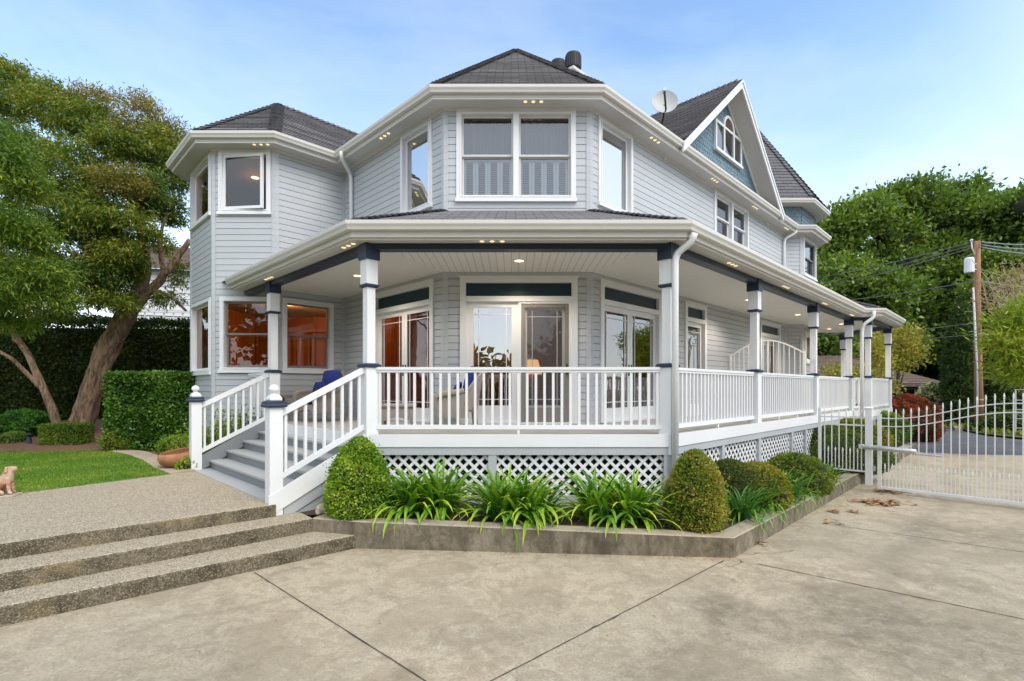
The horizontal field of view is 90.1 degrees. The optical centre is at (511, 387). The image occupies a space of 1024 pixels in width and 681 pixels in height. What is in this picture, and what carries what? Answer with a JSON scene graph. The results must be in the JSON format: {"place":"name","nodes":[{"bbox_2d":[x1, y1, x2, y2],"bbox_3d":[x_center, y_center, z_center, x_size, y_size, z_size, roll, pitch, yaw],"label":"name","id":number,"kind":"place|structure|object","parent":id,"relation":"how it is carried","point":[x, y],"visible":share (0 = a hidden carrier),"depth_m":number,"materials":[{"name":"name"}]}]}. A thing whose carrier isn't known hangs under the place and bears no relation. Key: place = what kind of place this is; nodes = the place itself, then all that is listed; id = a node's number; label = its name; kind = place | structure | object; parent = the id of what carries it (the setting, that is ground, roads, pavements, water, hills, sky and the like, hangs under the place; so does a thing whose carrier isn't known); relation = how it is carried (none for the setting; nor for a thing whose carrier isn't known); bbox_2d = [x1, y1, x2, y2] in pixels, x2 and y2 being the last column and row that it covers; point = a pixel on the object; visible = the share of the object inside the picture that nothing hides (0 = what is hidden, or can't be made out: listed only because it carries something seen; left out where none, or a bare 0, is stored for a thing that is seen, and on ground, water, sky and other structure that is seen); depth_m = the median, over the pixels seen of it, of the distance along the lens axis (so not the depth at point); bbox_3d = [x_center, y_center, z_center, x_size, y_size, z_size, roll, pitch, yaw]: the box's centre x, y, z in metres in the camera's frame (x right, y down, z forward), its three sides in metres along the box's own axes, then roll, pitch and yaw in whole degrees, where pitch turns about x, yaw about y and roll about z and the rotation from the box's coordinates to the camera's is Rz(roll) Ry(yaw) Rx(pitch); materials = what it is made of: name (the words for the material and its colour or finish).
{"place":"outdoors","nodes":[
{"label":"outdoors","id":0,"kind":"place"},
{"bbox_2d":[0,419,159,454],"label":"planting bed","id":1,"kind":"object","parent":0,"point":[32,446],"visible":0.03,"depth_m":12.81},
{"bbox_2d":[0,431,26,443],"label":"shrub","id":2,"kind":"object","parent":1,"relation":"on","point":[12,437],"visible":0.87,"depth_m":13.32,"materials":[{"name":"green plant"}]},
{"bbox_2d":[0,408,62,435],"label":"shrub","id":3,"kind":"object","parent":1,"relation":"on","point":[27,420],"visible":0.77,"depth_m":14.11,"materials":[{"name":"green plant"}]},
{"bbox_2d":[0,114,93,422],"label":"tree","id":4,"kind":"object","parent":1,"relation":"on","point":[19,178],"visible":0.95,"depth_m":10.77,"materials":[{"name":"green plant"}]},
{"bbox_2d":[37,422,95,444],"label":"hedge","id":5,"kind":"object","parent":1,"relation":"on","point":[69,433],"visible":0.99,"depth_m":13.02,"materials":[{"name":"green plant"}]},
{"bbox_2d":[0,314,189,419],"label":"hedge","id":6,"kind":"object","parent":1,"relation":"on","point":[62,356],"visible":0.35,"depth_m":18.22,"materials":[{"name":"green plant"}]},
{"bbox_2d":[0,53,198,431],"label":"tree","id":7,"kind":"object","parent":1,"relation":"on","point":[109,257],"visible":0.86,"depth_m":14.40,"materials":[{"name":"green plant"}]},
{"bbox_2d":[93,429,138,449],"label":"shrub","id":8,"kind":"object","parent":1,"relation":"on","point":[108,439],"visible":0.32,"depth_m":12.26,"materials":[{"name":"green plant"}]},
{"bbox_2d":[101,369,195,451],"bbox_3d":[-8.848,0.554,12.956,2.186,2.061,1.428,0,0,-4],"label":"hedge","id":9,"kind":"object","parent":1,"relation":"on","point":[150,407],"visible":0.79,"depth_m":12.38,"materials":[{"name":"green plant"}]},
{"bbox_2d":[138,301,200,328],"bbox_3d":[-13.870,-0.995,20.993,3.001,5.050,0.050,0,0,-8],"label":"trellis","id":10,"kind":"object","parent":1,"relation":"on","point":[163,312],"visible":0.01,"depth_m":20.93,"materials":[{"name":"white wood"}]},
{"bbox_2d":[152,434,188,454],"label":"shrub","id":11,"kind":"object","parent":1,"relation":"on","point":[170,442],"visible":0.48,"depth_m":11.58,"materials":[{"name":"green plant"}]},
{"bbox_2d":[173,455,197,469],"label":"shrub","id":12,"kind":"object","parent":1,"relation":"on","point":[184,464],"visible":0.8,"depth_m":9.43,"materials":[{"name":"green plant"}]},
{"bbox_2d":[178,421,239,454],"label":"leafy plant","id":13,"kind":"object","parent":1,"relation":"on","point":[208,440],"visible":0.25,"depth_m":10.37,"materials":[{"name":"green plant"}]},
{"bbox_2d":[176,404,249,453],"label":"leafy plant","id":14,"kind":"object","parent":1,"relation":"on","point":[225,425],"visible":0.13,"depth_m":10.76,"materials":[{"name":"green plant"}]},
{"bbox_2d":[216,407,261,438],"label":"leafy plant","id":15,"kind":"object","parent":1,"relation":"on","point":[240,427],"visible":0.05,"depth_m":10.79,"materials":[{"name":"green plant"}]},
{"bbox_2d":[0,448,168,493],"bbox_3d":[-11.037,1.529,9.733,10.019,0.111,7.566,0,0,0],"label":"grass","id":16,"kind":"structure","parent":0,"point":[61,471],"depth_m":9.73,"materials":[{"name":"green plant"}]},
{"bbox_2d":[0,472,275,559],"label":"patio","id":17,"kind":"structure","parent":0,"point":[43,521],"depth_m":6.38,"materials":[{"name":"grey concrete"}]},
{"bbox_2d":[0,466,22,497],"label":"dog statue","id":18,"kind":"object","parent":17,"relation":"on","point":[7,483],"visible":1,"depth_m":7.21,"materials":[{"name":"beige stone"}]},
{"bbox_2d":[109,450,195,473],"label":"path","id":19,"kind":"structure","parent":0,"point":[150,458],"depth_m":10.81,"materials":[{"name":"beige concrete"}]},
{"bbox_2d":[157,447,188,467],"bbox_3d":[-6.340,1.351,9.786,0.735,0.301,0.735,-5,7,0],"label":"terracotta bowl","id":20,"kind":"object","parent":19,"relation":"on","point":[169,459],"visible":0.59,"depth_m":9.49,"materials":[{"name":"ceramic"}]},
{"bbox_2d":[0,451,1023,680],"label":"driveway","id":21,"kind":"structure","parent":0,"point":[486,616],"depth_m":4.58,"materials":[{"name":"grey concrete"}]},
{"bbox_2d":[0,532,355,626],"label":"concrete step","id":22,"kind":"object","parent":21,"relation":"on","point":[23,604],"visible":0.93,"depth_m":5.18,"materials":[{"name":"grey concrete"}]},
{"bbox_2d":[0,512,312,591],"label":"concrete step","id":23,"kind":"object","parent":22,"relation":"on","point":[27,571],"visible":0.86,"depth_m":5.45,"materials":[{"name":"grey concrete"}]},
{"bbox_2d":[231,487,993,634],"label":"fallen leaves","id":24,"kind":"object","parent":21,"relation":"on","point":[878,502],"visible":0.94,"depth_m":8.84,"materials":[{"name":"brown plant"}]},
{"bbox_2d":[313,443,915,557],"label":"planter wall","id":25,"kind":"structure","parent":21,"relation":"on","point":[736,540],"depth_m":6.34,"materials":[{"name":"grey concrete"}]},
{"bbox_2d":[254,523,1022,680],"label":"driveway joint","id":26,"kind":"object","parent":21,"relation":"on","point":[581,633],"visible":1,"depth_m":4.53,"materials":[{"name":"grey concrete"}]},
{"bbox_2d":[0,0,1023,327],"label":"sky","id":27,"kind":"structure","parent":0,"point":[851,94],"materials":[{"name":"blue"}]},
{"bbox_2d":[300,445,901,531],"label":"soil","id":28,"kind":"structure","parent":0,"point":[574,520],"depth_m":6.82,"materials":[{"name":"brown soil"}]},
{"bbox_2d":[319,435,395,523],"bbox_3d":[-2.051,1.199,6.871,0.995,1.141,0.987,0,0,0],"label":"boxwood","id":29,"kind":"object","parent":28,"relation":"on","point":[358,480],"visible":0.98,"depth_m":6.58,"materials":[{"name":"green plant"}]},
{"bbox_2d":[363,461,466,536],"bbox_3d":[-1.361,1.494,6.948,1.569,0.912,1.612,0,0,0],"label":"agapanthus","id":30,"kind":"object","parent":28,"relation":"on","point":[408,490],"visible":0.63,"depth_m":6.79,"materials":[{"name":"green plant"}]},
{"bbox_2d":[384,458,482,526],"bbox_3d":[-1.018,1.458,7.107,1.499,0.943,1.513,0,0,0],"label":"agapanthus","id":31,"kind":"object","parent":28,"relation":"on","point":[441,510],"visible":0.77,"depth_m":6.87,"materials":[{"name":"green plant"}]},
{"bbox_2d":[452,464,562,552],"bbox_3d":[-0.169,1.560,6.941,1.516,0.987,1.426,0,0,43],"label":"agapanthus","id":32,"kind":"object","parent":28,"relation":"on","point":[492,498],"visible":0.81,"depth_m":6.70,"materials":[{"name":"green plant"}]},
{"bbox_2d":[478,469,581,542],"bbox_3d":[0.190,1.525,6.823,1.535,0.878,1.434,0,0,43],"label":"agapanthus","id":33,"kind":"object","parent":28,"relation":"on","point":[538,504],"visible":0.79,"depth_m":6.61,"materials":[{"name":"green plant"}]},
{"bbox_2d":[166,48,905,518],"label":"house","id":34,"kind":"structure","parent":28,"relation":"on","point":[626,274],"depth_m":10.34,"materials":[{"name":"grey wood"}]},
{"bbox_2d":[189,152,210,230],"bbox_3d":[-7.395,-4.645,12.251,1.705,1.450,0.215,0,0,45],"label":"window","id":35,"kind":"structure","parent":34,"relation":"in","point":[205,165],"depth_m":12.55,"materials":[{"name":"white wood"}]},
{"bbox_2d":[191,297,210,375],"bbox_3d":[-7.395,-1.180,12.251,1.705,1.760,0.215,0,0,45],"label":"window","id":36,"kind":"structure","parent":34,"relation":"in","point":[195,308],"depth_m":12.72,"materials":[{"name":"white wood"}]},
{"bbox_2d":[218,297,268,372],"bbox_3d":[-6.017,-1.200,11.632,1.236,1.720,0.215,0,0,0],"label":"window","id":37,"kind":"structure","parent":34,"relation":"in","point":[224,367],"depth_m":11.56,"materials":[{"name":"white wood"}]},
{"bbox_2d":[216,150,271,214],"bbox_3d":[-6.054,-4.645,11.601,1.226,1.450,0.277,0,0,0],"label":"window","id":38,"kind":"structure","parent":34,"relation":"in","point":[223,155],"depth_m":11.56,"materials":[{"name":"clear glass"}]},
{"bbox_2d":[282,298,333,373],"bbox_3d":[-4.856,-1.200,12.160,0.215,1.720,1.260,0,0,45],"label":"window","id":39,"kind":"structure","parent":34,"relation":"in","point":[329,339],"depth_m":12.18,"materials":[{"name":"white wood"}]},
{"bbox_2d":[292,372,344,420],"bbox_3d":[-4.055,0.176,10.949,0.890,1.072,0.930,0,0,38],"label":"wicker armchair","id":40,"kind":"object","parent":34,"relation":"on","point":[298,394],"visible":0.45,"depth_m":10.79,"materials":[{"name":"beige wicker"}]},
{"bbox_2d":[322,370,340,392],"bbox_3d":[-3.952,-0.050,11.081,0.640,0.680,0.160,0,-12,38],"label":"back cushion","id":41,"kind":"object","parent":40,"relation":"on","point":[329,376],"visible":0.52,"depth_m":11.00,"materials":[{"name":"blue fabric"}]},
{"bbox_2d":[382,403,416,424],"bbox_3d":[-2.003,0.495,9.000,0.620,0.431,0.520,0,0,-6],"label":"wicker ottoman","id":42,"kind":"object","parent":34,"relation":"on","point":[401,411],"visible":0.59,"depth_m":8.78,"materials":[{"name":"beige wicker"}]},
{"bbox_2d":[375,278,435,422],"bbox_3d":[-2.308,-0.215,10.969,2.317,3.890,0.220,0,0,45],"label":"french door","id":43,"kind":"structure","parent":34,"relation":"in","point":[417,297],"depth_m":10.93,"materials":[{"name":"white glass"}]},
{"bbox_2d":[400,117,434,212],"bbox_3d":[-1.946,-4.480,10.582,0.964,1.780,0.964,0,0,0],"label":"window","id":44,"kind":"structure","parent":34,"relation":"in","point":[416,178],"depth_m":10.65,"materials":[{"name":"white glass"}]},
{"bbox_2d":[433,372,482,429],"bbox_3d":[-0.946,0.176,9.059,0.930,1.072,0.890,0,0,-8],"label":"wicker armchair","id":45,"kind":"object","parent":34,"relation":"on","point":[454,400],"visible":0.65,"depth_m":8.68,"materials":[{"name":"beige wicker"}]},
{"bbox_2d":[463,366,473,393],"bbox_3d":[-0.779,-0.050,9.082,0.160,0.680,0.640,12,-2,-8],"label":"back cushion","id":46,"kind":"object","parent":45,"relation":"on","point":[470,377],"visible":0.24,"depth_m":8.79,"materials":[{"name":"blue fabric"}]},
{"bbox_2d":[455,109,576,201],"bbox_3d":[0.079,-4.485,10.033,2.346,1.790,0.415,0,0,0],"label":"window","id":47,"kind":"structure","parent":34,"relation":"in","point":[515,143],"depth_m":10.09,"materials":[{"name":"white glass"}]},
{"bbox_2d":[459,276,578,423],"bbox_3d":[0.131,-0.215,9.950,2.302,3.890,0.220,0,0,0],"label":"sliding door","id":48,"kind":"structure","parent":34,"relation":"in","point":[521,294],"depth_m":9.91,"materials":[{"name":"white glass"}]},
{"bbox_2d":[529,388,549,404],"bbox_3d":[0.426,0.360,11.350,0.800,0.720,0.500,0,0,0],"label":"lamp table","id":49,"kind":"object","parent":34,"relation":"in","point":[547,395],"visible":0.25,"depth_m":11.12,"materials":[{"name":"wood"}]},
{"bbox_2d":[527,359,541,387],"bbox_3d":[0.426,-0.310,11.350,0.480,0.620,0.480,0,0,0],"label":"table lamp","id":50,"kind":"object","parent":49,"relation":"on","point":[535,363],"visible":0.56,"depth_m":11.21,"materials":[{"name":"beige fabric"}]},
{"bbox_2d":[597,114,632,212],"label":"window","id":51,"kind":"structure","parent":34,"relation":"in","point":[615,145],"depth_m":10.58,"materials":[{"name":"white glass"}]},
{"bbox_2d":[598,278,661,422],"bbox_3d":[2.538,-0.215,10.999,0.220,3.890,2.411,0,0,45],"label":"french door","id":52,"kind":"structure","parent":34,"relation":"in","point":[615,297],"depth_m":10.98,"materials":[{"name":"white glass"}]},
{"bbox_2d":[652,88,677,124],"bbox_3d":[3.413,-6.386,11.556,0.562,0.827,0.454,0,0,-41],"label":"satellite dish","id":53,"kind":"object","parent":34,"relation":"on","point":[664,100],"visible":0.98,"depth_m":11.66,"materials":[{"name":"white metal"}]},
{"bbox_2d":[683,300,707,415],"bbox_3d":[4.646,-0.215,13.106,0.220,3.890,1.230,0,0,45],"label":"porch door","id":54,"kind":"structure","parent":34,"relation":"in","point":[695,313],"depth_m":13.28,"materials":[{"name":"white glass"}]},
{"bbox_2d":[713,115,742,169],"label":"gable window","id":55,"kind":"structure","parent":34,"relation":"in","point":[726,143],"depth_m":14.42,"materials":[{"name":"white glass"}]},
{"bbox_2d":[714,189,748,247],"bbox_3d":[6.263,-4.695,14.735,0.265,1.350,2.440,0,0,45],"label":"window","id":56,"kind":"structure","parent":34,"relation":"in","point":[731,206],"depth_m":14.69,"materials":[{"name":"white wood"}]},
{"bbox_2d":[729,340,805,415],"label":"porch gate","id":57,"kind":"structure","parent":34,"relation":"on","point":[804,364],"depth_m":13.60,"materials":[{"name":"wood"}]},
{"bbox_2d":[759,320,780,373],"bbox_3d":[8.498,-0.215,16.959,0.220,3.890,1.907,0,0,45],"label":"french door","id":58,"kind":"structure","parent":34,"relation":"in","point":[768,330],"depth_m":17.05,"materials":[{"name":"white glass"}]},
{"bbox_2d":[804,332,809,363],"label":"window","id":59,"kind":"structure","parent":34,"relation":"in","point":[807,334],"depth_m":18.38,"materials":[{"name":"white wood"}]},
{"bbox_2d":[803,236,817,281],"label":"window","id":60,"kind":"structure","parent":34,"relation":"in","point":[806,241],"depth_m":18.98,"materials":[{"name":"white wood"}]},
{"bbox_2d":[546,467,656,539],"bbox_3d":[1.216,1.532,6.821,1.524,0.911,1.426,0,0,23],"label":"agapanthus","id":61,"kind":"object","parent":28,"relation":"on","point":[588,497],"visible":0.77,"depth_m":6.70,"materials":[{"name":"green plant"}]},
{"bbox_2d":[570,467,681,538],"bbox_3d":[1.599,1.557,6.761,1.688,1.011,1.410,0,0,0],"label":"agapanthus","id":62,"kind":"object","parent":28,"relation":"on","point":[635,494],"visible":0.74,"depth_m":6.63,"materials":[{"name":"green plant"}]},
{"bbox_2d":[658,448,731,533],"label":"boxwood","id":63,"kind":"object","parent":28,"relation":"on","point":[699,502],"visible":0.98,"depth_m":6.35,"materials":[{"name":"green plant"}]},
{"bbox_2d":[713,457,758,506],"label":"shrub","id":64,"kind":"object","parent":28,"relation":"on","point":[735,470],"visible":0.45,"depth_m":7.47,"materials":[{"name":"green plant"}]},
{"bbox_2d":[725,478,793,532],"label":"agapanthus","id":65,"kind":"object","parent":28,"relation":"on","point":[739,513],"visible":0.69,"depth_m":6.98,"materials":[{"name":"green plant"}]},
{"bbox_2d":[745,460,796,510],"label":"shrub","id":66,"kind":"object","parent":28,"relation":"on","point":[765,472],"visible":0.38,"depth_m":7.51,"materials":[{"name":"green plant"}]},
{"bbox_2d":[739,481,810,522],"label":"agapanthus","id":67,"kind":"object","parent":28,"relation":"on","point":[772,501],"visible":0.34,"depth_m":7.30,"materials":[{"name":"green plant"}]},
{"bbox_2d":[763,451,837,498],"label":"shrub","id":68,"kind":"object","parent":28,"relation":"on","point":[802,464],"visible":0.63,"depth_m":8.55,"materials":[{"name":"green plant"}]},
{"bbox_2d":[781,468,828,515],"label":"agapanthus","id":69,"kind":"object","parent":28,"relation":"on","point":[797,492],"visible":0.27,"depth_m":7.99,"materials":[{"name":"green plant"}]},
{"bbox_2d":[807,425,859,452],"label":"shrub","id":70,"kind":"object","parent":28,"relation":"on","point":[814,435],"visible":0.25,"depth_m":12.84,"materials":[{"name":"green plant"}]},
{"bbox_2d":[819,459,862,491],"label":"agapanthus","id":71,"kind":"object","parent":28,"relation":"on","point":[836,474],"visible":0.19,"depth_m":9.65,"materials":[{"name":"green plant"}]},
{"bbox_2d":[818,407,864,471],"bbox_3d":[6.696,1.120,10.398,0.820,1.420,0.050,0,0,45],"label":"iron fence","id":72,"kind":"object","parent":28,"relation":"on","point":[819,430],"visible":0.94,"depth_m":10.42,"materials":[{"name":"white metal"}]},
{"bbox_2d":[808,432,898,475],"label":"shrub","id":73,"kind":"object","parent":28,"relation":"on","point":[857,442],"visible":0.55,"depth_m":10.86,"materials":[{"name":"green plant"}]},
{"bbox_2d":[840,416,894,445],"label":"shrub","id":74,"kind":"object","parent":28,"relation":"on","point":[857,429],"visible":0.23,"depth_m":14.28,"materials":[{"name":"green plant"}]},
{"bbox_2d":[864,407,875,485],"bbox_3d":[7.044,1.140,10.050,0.130,1.540,0.175,0,0,-45],"label":"gate post","id":75,"kind":"object","parent":28,"relation":"on","point":[870,422],"visible":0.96,"depth_m":10.03,"materials":[{"name":"metal"}]},
{"bbox_2d":[859,444,941,456],"bbox_3d":[7.224,1.168,9.560,0.094,0.131,1.268,0,0,-40],"label":"gate opener","id":76,"kind":"object","parent":75,"relation":"attached to","point":[889,449],"visible":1,"depth_m":9.58,"materials":[{"name":"white metal"}]},
{"bbox_2d":[877,392,1023,504],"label":"driveway gate","id":77,"kind":"structure","parent":75,"relation":"attached to","point":[879,453],"depth_m":9.16,"materials":[{"name":"metal"}]},
{"bbox_2d":[876,410,914,444],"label":"shrub","id":78,"kind":"object","parent":28,"relation":"on","point":[899,429],"visible":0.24,"depth_m":16.32,"materials":[{"name":"green plant"}]},
{"bbox_2d":[908,428,1021,454],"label":"road","id":79,"kind":"structure","parent":0,"point":[981,445],"depth_m":18.16,"materials":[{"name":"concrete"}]},
{"bbox_2d":[852,331,906,395],"bbox_3d":[17.846,-0.364,24.890,2.078,4.795,2.266,0,0,-43],"label":"tree","id":80,"kind":"object","parent":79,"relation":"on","point":[878,344],"visible":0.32,"depth_m":24.68,"materials":[{"name":"green plant"}]},
{"bbox_2d":[864,322,935,394],"bbox_3d":[20.367,-0.726,26.951,3.586,5.518,2.671,0,0,0],"label":"tree","id":81,"kind":"object","parent":79,"relation":"on","point":[906,351],"visible":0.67,"depth_m":26.60,"materials":[{"name":"green plant"}]},
{"bbox_2d":[958,249,1023,324],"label":"bare shrub","id":82,"kind":"object","parent":79,"relation":"on","point":[996,298],"visible":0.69,"depth_m":17.42,"materials":[{"name":"brown plant"}]},
{"bbox_2d":[960,284,1023,392],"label":"tree","id":83,"kind":"object","parent":79,"relation":"on","point":[1009,349],"visible":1,"depth_m":14.44,"materials":[{"name":"green plant"}]},
{"bbox_2d":[964,430,1021,440],"bbox_3d":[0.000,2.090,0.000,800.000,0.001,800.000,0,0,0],"label":"terrain","id":84,"kind":"structure","parent":0,"point":[1010,437],"depth_m":21.94,"materials":[{"name":"green plant"}]},
{"bbox_2d":[119,247,189,328],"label":"white house","id":85,"kind":"structure","parent":84,"relation":"on","point":[184,257],"depth_m":26.26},
{"bbox_2d":[818,360,879,405],"bbox_3d":[15.591,0.253,23.912,2.831,3.555,2.442,0,0,0],"label":"tree","id":86,"kind":"object","parent":84,"relation":"on","point":[856,373],"visible":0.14,"depth_m":23.82,"materials":[{"name":"green plant"}]},
{"bbox_2d":[815,184,942,363],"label":"tree","id":87,"kind":"object","parent":84,"relation":"on","point":[847,225],"visible":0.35,"depth_m":40.48,"materials":[{"name":"green plant"}]},
{"bbox_2d":[883,393,946,441],"bbox_3d":[15.448,1.157,19.935,2.506,1.949,2.549,0,0,0],"label":"photinia","id":88,"kind":"object","parent":84,"relation":"on","point":[906,402],"visible":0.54,"depth_m":19.24,"materials":[{"name":"red plant"}]},
{"bbox_2d":[850,163,1023,380],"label":"tree","id":89,"kind":"object","parent":84,"relation":"on","point":[940,214],"visible":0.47,"depth_m":44.52,"materials":[{"name":"green plant"}]},
{"bbox_2d":[964,239,988,430],"bbox_3d":[21.604,-2.408,23.721,1.013,9.080,0.902,0,0,0],"label":"utility pole","id":90,"kind":"object","parent":84,"relation":"on","point":[970,266],"visible":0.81,"depth_m":23.87,"materials":[{"name":"brown wood"}]},
{"bbox_2d":[817,242,972,277],"bbox_3d":[22.442,-7.950,34.001,0.040,2.249,20.070,0,0,5],"label":"power line","id":91,"kind":"object","parent":90,"relation":"attached to","point":[901,260],"visible":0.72,"depth_m":28.61,"materials":[{"name":"rubber"}]},
{"bbox_2d":[819,245,970,283],"bbox_3d":[22.442,-7.577,34.001,0.040,1.770,20.069,0,0,5],"label":"power line","id":92,"kind":"object","parent":90,"relation":"attached to","point":[901,264],"visible":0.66,"depth_m":28.52,"materials":[{"name":"metal"}]},
{"bbox_2d":[824,247,973,286],"bbox_3d":[22.459,-7.327,34.001,0.040,1.537,20.066,0,0,5],"label":"power line","id":93,"kind":"object","parent":90,"relation":"attached to","point":[903,267],"visible":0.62,"depth_m":28.53,"materials":[{"name":"rubber"}]},
{"bbox_2d":[962,411,996,429],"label":"shrub","id":94,"kind":"object","parent":84,"relation":"on","point":[971,421],"visible":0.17,"depth_m":24.13,"materials":[{"name":"green plant"}]},
{"bbox_2d":[940,421,1021,437],"bbox_3d":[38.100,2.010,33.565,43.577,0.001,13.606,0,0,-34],"label":"verge","id":95,"kind":"structure","parent":84,"relation":"on","point":[1006,434],"depth_m":22.00,"materials":[{"name":"green plant"}]},
{"bbox_2d":[817,355,940,405],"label":"brown house","id":96,"kind":"structure","parent":95,"relation":"on","point":[913,383],"depth_m":33.33,"materials":[{"name":"brown wood"}]},
{"bbox_2d":[892,388,915,395],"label":"window","id":97,"kind":"structure","parent":96,"relation":"in","point":[909,390],"depth_m":33.24,"materials":[{"name":"black glass"}]},
{"bbox_2d":[893,359,939,379],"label":"woodland","id":98,"kind":"object","parent":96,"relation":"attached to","point":[930,371],"visible":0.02,"depth_m":53.64,"materials":[{"name":"green plant"}]},
{"bbox_2d":[913,380,944,420],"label":"shrub","id":99,"kind":"object","parent":95,"relation":"on","point":[929,389],"visible":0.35,"depth_m":28.16,"materials":[{"name":"green plant"}]},
{"bbox_2d":[937,294,987,425],"bbox_3d":[23.771,-1.357,26.953,2.162,7.249,2.188,0,0,0],"label":"cypress","id":100,"kind":"object","parent":95,"relation":"on","point":[956,383],"visible":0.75,"depth_m":26.70,"materials":[{"name":"green plant"}]},
{"bbox_2d":[972,288,1017,412],"bbox_3d":[25.735,-1.561,27.495,2.416,7.655,2.368,0,0,0],"label":"cypress","id":101,"kind":"object","parent":95,"relation":"on","point":[990,390],"visible":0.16,"depth_m":26.92,"materials":[{"name":"green plant"}]},
{"bbox_2d":[984,371,1023,409],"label":"shrub","id":102,"kind":"object","parent":95,"relation":"on","point":[1019,397],"visible":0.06,"depth_m":26.69,"materials":[{"name":"green plant"}]},
{"bbox_2d":[943,177,1023,340],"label":"tree","id":103,"kind":"object","parent":84,"relation":"on","point":[992,259],"visible":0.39,"depth_m":42.13,"materials":[{"name":"green plant"}]},
{"bbox_2d":[978,409,1021,432],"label":"shrub","id":104,"kind":"object","parent":84,"relation":"on","point":[999,421],"visible":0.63,"depth_m":22.78,"materials":[{"name":"green plant"}]},
{"bbox_3d":[-4.105,0.290,10.884,0.600,0.130,0.600,0,0,38],"label":"seat cushion","id":105,"kind":"object","parent":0,"visible":0},
{"bbox_2d":[312,382,325,392],"bbox_3d":[-4.189,0.050,11.102,0.400,0.380,0.120,0,-22,29],"label":"throw pillow","id":106,"kind":"object","parent":105,"relation":"on","point":[318,386],"visible":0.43,"depth_m":11.08,"materials":[{"name":"blue fabric"}]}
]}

